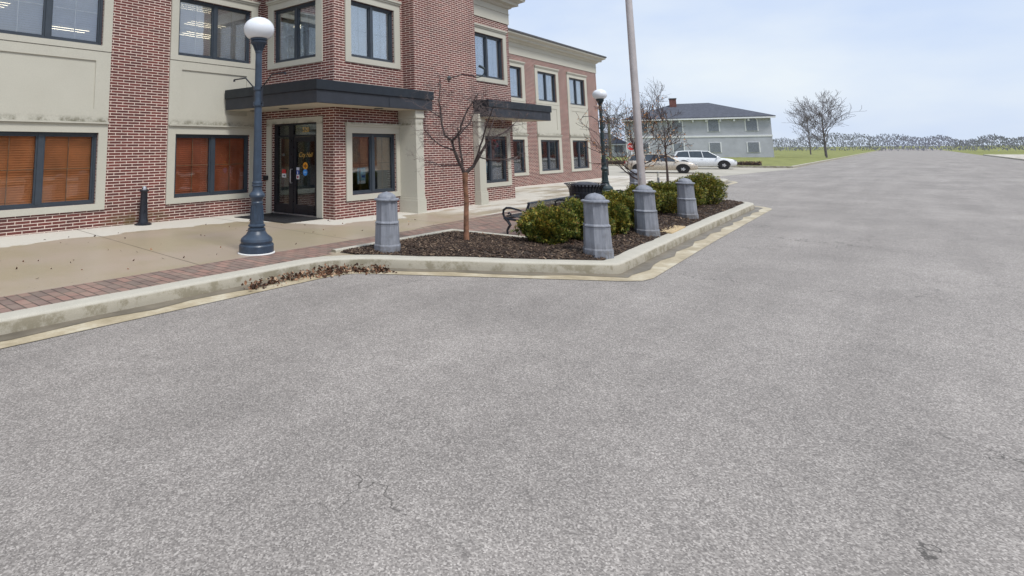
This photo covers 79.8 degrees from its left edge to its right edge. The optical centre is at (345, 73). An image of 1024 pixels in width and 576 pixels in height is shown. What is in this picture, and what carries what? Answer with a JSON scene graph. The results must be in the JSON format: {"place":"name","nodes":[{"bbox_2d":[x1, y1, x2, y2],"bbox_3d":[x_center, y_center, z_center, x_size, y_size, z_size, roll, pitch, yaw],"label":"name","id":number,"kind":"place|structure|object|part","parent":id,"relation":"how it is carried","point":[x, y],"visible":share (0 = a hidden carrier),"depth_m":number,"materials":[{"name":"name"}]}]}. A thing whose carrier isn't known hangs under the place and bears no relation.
{"place":"outdoors","nodes":[
{"label":"outdoors","id":0,"kind":"place"},
{"bbox_2d":[0,175,721,296],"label":"pavement","id":1,"kind":"structure","parent":0,"point":[100,256],"depth_m":10.84,"materials":[{"name":"concrete"}]},
{"bbox_2d":[134,186,151,225],"bbox_3d":[-4.638,3.028,13.409,0.380,0.872,0.380,-7,-10,43],"label":"ash urn","id":2,"kind":"object","parent":1,"relation":"on","point":[143,216],"visible":1,"depth_m":13.34,"materials":[{"name":"metal"}]},
{"bbox_2d":[233,17,285,255],"bbox_3d":[-1.477,0.986,9.798,1.297,3.924,0.606,-3,-8,19],"label":"street lamp","id":3,"kind":"object","parent":1,"relation":"on","point":[256,240],"visible":1,"depth_m":9.69,"materials":[{"name":"metal"}]},
{"bbox_2d":[0,212,521,312],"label":"brick strip","id":4,"kind":"object","parent":1,"relation":"on","point":[10,303],"visible":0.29,"depth_m":7.86,"materials":[{"name":"red brick"}]},
{"bbox_2d":[235,213,323,223],"bbox_3d":[-1.691,3.602,14.576,1.970,0.017,1.240,-7,-10,43],"label":"door mat","id":5,"kind":"object","parent":1,"relation":"on","point":[278,218],"depth_m":14.37,"materials":[{"name":"black rubber"}]},
{"bbox_2d":[0,0,606,236],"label":"brick building","id":6,"kind":"structure","parent":1,"relation":"on","point":[109,109],"depth_m":15.21,"materials":[{"name":"brick"}]},
{"bbox_2d":[0,131,96,209],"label":"window","id":7,"kind":"structure","parent":6,"relation":"in","point":[38,188],"depth_m":12.33,"materials":[{"name":"glass"}]},
{"bbox_2d":[0,0,102,44],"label":"window","id":8,"kind":"structure","parent":6,"relation":"in","point":[46,21],"depth_m":12.80,"materials":[{"name":"glass"}]},
{"bbox_2d":[174,134,247,197],"bbox_3d":[-3.515,2.382,15.230,0.135,1.553,2.272,-7,-10,43],"label":"window","id":9,"kind":"structure","parent":6,"relation":"in","point":[195,154],"depth_m":15.19,"materials":[{"name":"glass"}]},
{"bbox_2d":[178,0,249,63],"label":"window","id":10,"kind":"structure","parent":6,"relation":"in","point":[212,11],"depth_m":15.66,"materials":[{"name":"glass"}]},
{"bbox_2d":[272,122,316,217],"bbox_3d":[-1.295,2.517,15.408,1.795,2.382,0.194,-7,-10,43],"label":"entrance door","id":11,"kind":"structure","parent":6,"relation":"in","point":[295,187],"depth_m":15.43,"materials":[{"name":"black glass"}]},
{"bbox_2d":[275,1,315,62],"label":"window","id":12,"kind":"structure","parent":6,"relation":"in","point":[295,26],"depth_m":15.86,"materials":[{"name":"glass"}]},
{"bbox_2d":[351,1,392,62],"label":"window","id":13,"kind":"structure","parent":6,"relation":"in","point":[371,27],"depth_m":15.92,"materials":[{"name":"glass"}]},
{"bbox_2d":[352,133,394,194],"bbox_3d":[0.672,2.382,15.491,0.135,1.553,1.792,-7,-10,43],"label":"window","id":14,"kind":"structure","parent":6,"relation":"in","point":[373,165],"depth_m":15.46,"materials":[{"name":"glass"}]},
{"bbox_2d":[475,32,501,79],"bbox_3d":[4.817,-0.562,20.224,0.147,1.507,2.034,-7,-10,43],"label":"window","id":15,"kind":"structure","parent":6,"relation":"in","point":[487,48],"depth_m":20.34,"materials":[{"name":"glass"}]},
{"bbox_2d":[485,136,506,182],"bbox_3d":[4.833,2.910,19.772,0.170,1.553,2.023,-7,-10,43],"label":"window","id":16,"kind":"structure","parent":6,"relation":"in","point":[494,172],"depth_m":20.06,"materials":[{"name":"glass"}]},
{"bbox_2d":[510,66,520,97],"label":"window","id":17,"kind":"structure","parent":6,"relation":"in","point":[515,85],"depth_m":28.14,"materials":[{"name":"glass"}]},
{"bbox_2d":[513,139,524,172],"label":"window","id":18,"kind":"structure","parent":6,"relation":"in","point":[516,143],"depth_m":27.67,"materials":[{"name":"glass"}]},
{"bbox_2d":[537,71,555,101],"bbox_3d":[10.350,0.736,30.463,0.147,1.507,2.160,-7,-10,43],"label":"window","id":19,"kind":"structure","parent":6,"relation":"in","point":[546,83],"depth_m":30.48,"materials":[{"name":"glass"}]},
{"bbox_2d":[541,140,558,170],"bbox_3d":[10.397,4.206,29.990,0.095,1.553,2.160,-7,-10,43],"label":"window","id":20,"kind":"structure","parent":6,"relation":"in","point":[549,148],"depth_m":30.01,"materials":[{"name":"glass"}]},
{"bbox_2d":[569,78,583,105],"bbox_3d":[13.012,1.080,33.244,0.147,1.507,2.150,-7,-10,43],"label":"window","id":21,"kind":"structure","parent":6,"relation":"in","point":[576,86],"depth_m":33.32,"materials":[{"name":"glass"}]},
{"bbox_2d":[573,140,587,168],"bbox_3d":[13.059,4.549,32.771,0.095,1.553,2.150,-7,-10,43],"label":"window","id":22,"kind":"structure","parent":6,"relation":"in","point":[579,149],"depth_m":32.81,"materials":[{"name":"glass"}]},
{"bbox_2d":[16,219,633,278],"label":"scattered leaves","id":23,"kind":"object","parent":1,"relation":"on","point":[296,243],"visible":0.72,"depth_m":10.07,"materials":[{"name":"brown plant"}]},
{"bbox_2d":[417,204,551,228],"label":"patio edge paving","id":24,"kind":"structure","parent":1,"relation":"on","point":[498,214],"depth_m":14.73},
{"bbox_2d":[341,199,744,259],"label":"bark mulch","id":25,"kind":"object","parent":1,"relation":"on","point":[485,245],"visible":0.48,"depth_m":9.83,"materials":[{"name":"brown wood"}]},
{"bbox_2d":[374,191,400,252],"bbox_3d":[0.674,2.459,9.580,0.418,1.029,0.418,5,-9,-34],"label":"bollard","id":26,"kind":"object","parent":25,"relation":"on","point":[387,237],"visible":0.94,"depth_m":9.44,"materials":[{"name":"paint"}]},
{"bbox_2d":[399,62,534,239],"bbox_3d":[2.253,1.405,10.315,2.570,3.270,1.397,1,-8,-9],"label":"bare tree","id":27,"kind":"object","parent":25,"relation":"on","point":[465,189],"visible":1,"depth_m":10.41,"materials":[{"name":"brown plant"}]},
{"bbox_2d":[510,201,583,244],"bbox_3d":[3.545,2.613,10.219,1.151,0.772,1.186,-7,-10,43],"label":"shrub","id":28,"kind":"object","parent":25,"relation":"on","point":[545,224],"visible":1,"depth_m":9.93,"materials":[{"name":"green plant"}]},
{"bbox_2d":[551,195,615,239],"bbox_3d":[4.275,2.647,10.681,1.228,0.844,1.270,-7,-10,43],"label":"shrub","id":29,"kind":"object","parent":25,"relation":"on","point":[574,204],"visible":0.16,"depth_m":10.46,"materials":[{"name":"green plant"}]},
{"bbox_2d":[581,193,613,258],"bbox_3d":[3.892,2.378,9.082,0.418,1.029,0.418,-2,-8,12],"label":"bollard","id":30,"kind":"object","parent":25,"relation":"on","point":[597,239],"visible":0.97,"depth_m":8.94,"materials":[{"name":"paint"}]},
{"bbox_2d":[601,189,633,198],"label":"shrub","id":31,"kind":"object","parent":25,"relation":"on","point":[619,192],"visible":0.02,"depth_m":13.02,"materials":[{"name":"green plant"}]},
{"bbox_2d":[602,190,634,228],"bbox_3d":[5.495,2.809,11.968,1.127,0.834,1.279,-7,-10,43],"label":"shrub","id":32,"kind":"object","parent":25,"relation":"on","point":[627,201],"visible":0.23,"depth_m":11.69,"materials":[{"name":"green plant"}]},
{"bbox_2d":[603,195,634,234],"bbox_3d":[4.980,2.742,11.229,0.937,0.804,0.974,-1,-8,7],"label":"shrub","id":33,"kind":"object","parent":25,"relation":"on","point":[619,213],"visible":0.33,"depth_m":10.94,"materials":[{"name":"green plant"}]},
{"bbox_2d":[576,94,693,179],"bbox_3d":[9.413,2.470,19.254,3.465,3.547,3.477,-7,-10,43],"label":"bare tree","id":34,"kind":"object","parent":25,"relation":"on","point":[631,133],"visible":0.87,"depth_m":19.20,"materials":[{"name":"brown plant"}]},
{"bbox_2d":[625,0,645,185],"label":"flagpole","id":35,"kind":"object","parent":25,"relation":"on","point":[635,100],"visible":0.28,"depth_m":13.71,"materials":[{"name":"metal"}]},
{"bbox_2d":[622,183,662,210],"bbox_3d":[7.405,3.184,14.758,1.048,0.824,1.077,-2,-8,9],"label":"shrub","id":36,"kind":"object","parent":25,"relation":"on","point":[631,193],"visible":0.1,"depth_m":14.58,"materials":[{"name":"green plant"}]},
{"bbox_2d":[632,184,660,236],"bbox_3d":[5.767,2.664,11.259,0.418,1.029,0.418,-2,-8,9],"label":"bollard","id":37,"kind":"object","parent":25,"relation":"on","point":[646,218],"visible":0.97,"depth_m":11.12,"materials":[{"name":"paint"}]},
{"bbox_2d":[646,180,676,211],"bbox_3d":[8.442,3.254,15.479,1.340,0.863,1.367,-7,-10,43],"label":"shrub","id":38,"kind":"object","parent":25,"relation":"on","point":[665,186],"visible":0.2,"depth_m":15.29,"materials":[{"name":"green plant"}]},
{"bbox_2d":[656,190,677,213],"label":"shrub","id":39,"kind":"object","parent":25,"relation":"on","point":[669,197],"visible":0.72,"depth_m":14.67,"materials":[{"name":"green plant"}]},
{"bbox_2d":[675,178,698,218],"bbox_3d":[8.152,3.026,14.006,0.418,1.029,0.418,4,-9,-32],"label":"bollard","id":40,"kind":"object","parent":25,"relation":"on","point":[686,204],"visible":0.98,"depth_m":13.88,"materials":[{"name":"paint"}]},
{"bbox_2d":[672,179,708,205],"bbox_3d":[9.426,3.340,16.260,1.180,0.892,1.223,0,-7,-2],"label":"shrub","id":41,"kind":"object","parent":25,"relation":"on","point":[700,193],"visible":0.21,"depth_m":15.94,"materials":[{"name":"green plant"}]},
{"bbox_2d":[685,171,728,204],"bbox_3d":[10.544,3.410,17.290,1.304,1.028,1.383,-7,-10,43],"label":"shrub","id":42,"kind":"object","parent":25,"relation":"on","point":[710,183],"visible":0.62,"depth_m":16.99,"materials":[{"name":"green plant"}]},
{"bbox_2d":[564,182,606,199],"bbox_3d":[5.445,2.909,13.262,0.912,0.882,0.912,-7,-10,43],"label":"litter bin","id":43,"kind":"object","parent":1,"relation":"on","point":[582,190],"visible":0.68,"depth_m":13.04,"materials":[{"name":"metal"}]},
{"bbox_2d":[582,89,620,193],"bbox_3d":[9.971,2.627,22.725,1.336,4.042,0.624,-3,-8,19],"label":"street lamp","id":44,"kind":"object","parent":1,"relation":"on","point":[599,95],"visible":0.79,"depth_m":22.70,"materials":[{"name":"metal"}]},
{"bbox_2d":[601,159,608,174],"bbox_3d":[16.586,6.027,37.586,0.400,1.060,0.440,2,-8,-16],"label":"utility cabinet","id":45,"kind":"object","parent":1,"relation":"on","point":[606,165],"visible":0.21,"depth_m":37.45,"materials":[{"name":"grey metal"}]},
{"bbox_2d":[628,169,637,185],"bbox_3d":[10.431,3.972,21.076,0.418,1.029,0.418,4,-9,-33],"label":"bollard","id":46,"kind":"object","parent":1,"relation":"on","point":[633,181],"visible":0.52,"depth_m":20.99,"materials":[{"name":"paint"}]},
{"bbox_2d":[648,96,684,181],"bbox_3d":[14.490,3.101,26.369,1.518,4.143,2.003,-2,-8,9],"label":"bare tree","id":47,"kind":"object","parent":1,"relation":"on","point":[659,141],"visible":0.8,"depth_m":26.35,"materials":[{"name":"brown plant"}]},
{"bbox_2d":[660,225,685,233],"bbox_3d":[6.646,3.285,12.169,0.599,0.142,1.347,-7,-10,43],"label":"concrete pad","id":48,"kind":"object","parent":1,"relation":"on","point":[673,230],"visible":0.24,"depth_m":11.90,"materials":[{"name":"beige concrete"}]},
{"bbox_2d":[460,218,524,235],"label":"patio","id":49,"kind":"structure","parent":0,"point":[500,227],"depth_m":12.42,"materials":[{"name":"beige concrete"}]},
{"bbox_2d":[502,195,578,233],"bbox_3d":[4.121,2.929,12.179,0.605,0.665,2.434,-7,-10,43],"label":"bench","id":50,"kind":"object","parent":49,"relation":"on","point":[560,200],"visible":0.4,"depth_m":11.52,"materials":[{"name":"metal"}]},
{"bbox_2d":[0,149,1023,575],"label":"road","id":51,"kind":"structure","parent":0,"point":[816,369],"depth_m":3.97,"materials":[{"name":"grey asphalt"}]},
{"bbox_2d":[0,175,754,334],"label":"kerb","id":52,"kind":"structure","parent":51,"relation":"on","point":[34,317],"depth_m":8.52,"materials":[{"name":"concrete"}]},
{"bbox_2d":[0,181,771,348],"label":"gutter","id":53,"kind":"object","parent":51,"relation":"on","point":[658,268],"visible":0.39,"depth_m":8.18,"materials":[{"name":"concrete"}]},
{"bbox_2d":[241,263,396,289],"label":"fallen leaves","id":54,"kind":"object","parent":53,"relation":"on","point":[377,269],"visible":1,"depth_m":8.49,"materials":[{"name":"brown plant"}]},
{"bbox_2d":[0,181,761,340],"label":"gutter silt","id":55,"kind":"object","parent":53,"relation":"on","point":[648,264],"visible":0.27,"depth_m":8.43,"materials":[{"name":"beige concrete"}]},
{"bbox_2d":[331,229,526,252],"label":"planter kerb","id":56,"kind":"structure","parent":51,"relation":"on","point":[372,243],"depth_m":11.10,"materials":[{"name":"concrete"}]},
{"bbox_2d":[608,149,884,167],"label":"lawn kerb","id":57,"kind":"structure","parent":51,"relation":"on","point":[801,165],"depth_m":53.02,"materials":[{"name":"concrete"}]},
{"bbox_2d":[983,154,1023,160],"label":"kerb","id":58,"kind":"structure","parent":51,"relation":"on","point":[1004,157],"depth_m":78.31,"materials":[{"name":"concrete"}]},
{"bbox_2d":[608,166,797,176],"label":"side street","id":59,"kind":"structure","parent":0,"point":[617,170],"depth_m":44.93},
{"bbox_2d":[624,153,697,172],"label":"parked car","id":60,"kind":"object","parent":59,"relation":"on","point":[679,166],"visible":0.64,"depth_m":42.53,"materials":[{"name":"beige paint"}]},
{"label":"windows","id":61,"kind":"part","parent":60,"relation":"part of","materials":[{"name":"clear glass"}]},
{"bbox_2d":[673,150,736,168],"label":"parked car","id":62,"kind":"object","parent":59,"relation":"on","point":[702,158],"visible":0.62,"depth_m":48.71,"materials":[{"name":"white paint"}]},
{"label":"windows","id":63,"kind":"part","parent":62,"relation":"part of","materials":[{"name":"black glass"}]},
{"bbox_2d":[601,149,879,165],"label":"lawn","id":64,"kind":"structure","parent":0,"point":[791,157],"depth_m":91.47,"materials":[{"name":"green plant"}]},
{"bbox_2d":[599,117,620,147],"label":"bare tree","id":65,"kind":"object","parent":64,"relation":"on","point":[606,126],"visible":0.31,"depth_m":88.78,"materials":[{"name":"plant"}]},
{"bbox_2d":[608,118,612,159],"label":"utility pole","id":66,"kind":"object","parent":64,"relation":"on","point":[609,133],"visible":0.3,"depth_m":74.51,"materials":[{"name":"brown wood"}]},
{"bbox_2d":[599,133,626,156],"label":"cottage","id":67,"kind":"structure","parent":64,"relation":"on","point":[620,142],"depth_m":110.32,"materials":[{"name":"white paint"}]},
{"bbox_2d":[613,145,623,152],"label":"window","id":68,"kind":"structure","parent":67,"relation":"in","point":[614,146],"depth_m":110.13,"materials":[{"name":"glass"}]},
{"bbox_2d":[608,160,626,163],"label":"hedge","id":69,"kind":"object","parent":64,"relation":"on","point":[609,162],"visible":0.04,"depth_m":59.14,"materials":[{"name":"green plant"}]},
{"bbox_2d":[602,100,633,157],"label":"bare tree","id":70,"kind":"object","parent":64,"relation":"on","point":[603,112],"visible":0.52,"depth_m":95.25,"materials":[{"name":"plant"}]},
{"bbox_2d":[614,78,668,115],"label":"bare tree","id":71,"kind":"object","parent":64,"relation":"on","point":[650,104],"visible":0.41,"depth_m":108.31,"materials":[{"name":"plant"}]},
{"bbox_2d":[622,98,775,156],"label":"house","id":72,"kind":"structure","parent":64,"relation":"on","point":[720,130],"depth_m":94.75,"materials":[{"name":"grey wood"}]},
{"bbox_2d":[642,121,648,132],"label":"window","id":73,"kind":"structure","parent":72,"relation":"in","point":[642,121],"depth_m":99.03,"materials":[{"name":"grey glass"}]},
{"bbox_2d":[643,143,649,152],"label":"window","id":74,"kind":"structure","parent":72,"relation":"in","point":[647,148],"depth_m":98.52,"materials":[{"name":"grey glass"}]},
{"bbox_2d":[671,120,683,131],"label":"window","id":75,"kind":"structure","parent":72,"relation":"in","point":[680,128],"depth_m":96.81,"materials":[{"name":"grey glass"}]},
{"bbox_2d":[672,143,684,152],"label":"window","id":76,"kind":"structure","parent":72,"relation":"in","point":[675,146],"depth_m":96.48,"materials":[{"name":"glass"}]},
{"bbox_2d":[707,119,719,131],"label":"window","id":77,"kind":"structure","parent":72,"relation":"in","point":[713,125],"depth_m":94.61,"materials":[{"name":"grey glass"}]},
{"bbox_2d":[708,142,721,152],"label":"window","id":78,"kind":"structure","parent":72,"relation":"in","point":[714,147],"depth_m":94.15,"materials":[{"name":"grey glass"}]},
{"bbox_2d":[744,118,758,130],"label":"window","id":79,"kind":"structure","parent":72,"relation":"in","point":[752,125],"depth_m":92.28,"materials":[{"name":"glass"}]},
{"bbox_2d":[746,142,760,151],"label":"window","id":80,"kind":"structure","parent":72,"relation":"in","point":[751,146],"depth_m":91.86,"materials":[{"name":"grey glass"}]},
{"bbox_2d":[737,161,761,165],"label":"hedge","id":81,"kind":"object","parent":64,"relation":"on","point":[758,163],"visible":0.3,"depth_m":52.30,"materials":[{"name":"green plant"}]},
{"bbox_2d":[785,100,829,154],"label":"bare tree","id":82,"kind":"object","parent":64,"relation":"on","point":[803,135],"visible":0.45,"depth_m":118.24,"materials":[{"name":"plant"}]},
{"bbox_2d":[786,91,840,152],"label":"bare tree","id":83,"kind":"object","parent":64,"relation":"on","point":[804,98],"visible":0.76,"depth_m":99.99,"materials":[{"name":"plant"}]},
{"bbox_2d":[787,93,857,157],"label":"bare tree","id":84,"kind":"object","parent":64,"relation":"on","point":[819,114],"visible":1,"depth_m":84.98,"materials":[{"name":"plant"}]},
{"bbox_2d":[623,132,1023,150],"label":"wood","id":85,"kind":"object","parent":64,"relation":"on","point":[1003,140],"visible":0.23,"depth_m":204.94,"materials":[{"name":"grey plant"}]},
{"bbox_2d":[508,0,1023,146],"label":"sky","id":86,"kind":"structure","parent":0,"point":[953,69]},
{"bbox_2d":[773,145,1023,154],"bbox_3d":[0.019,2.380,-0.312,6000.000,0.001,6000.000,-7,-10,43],"label":"ground","id":87,"kind":"structure","parent":0,"point":[996,151],"depth_m":291.01,"materials":[{"name":"green plant"}]},
{"bbox_2d":[985,154,1023,158],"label":"pavement","id":88,"kind":"structure","parent":0,"point":[1020,156],"depth_m":89.84,"materials":[{"name":"concrete"}]}
]}

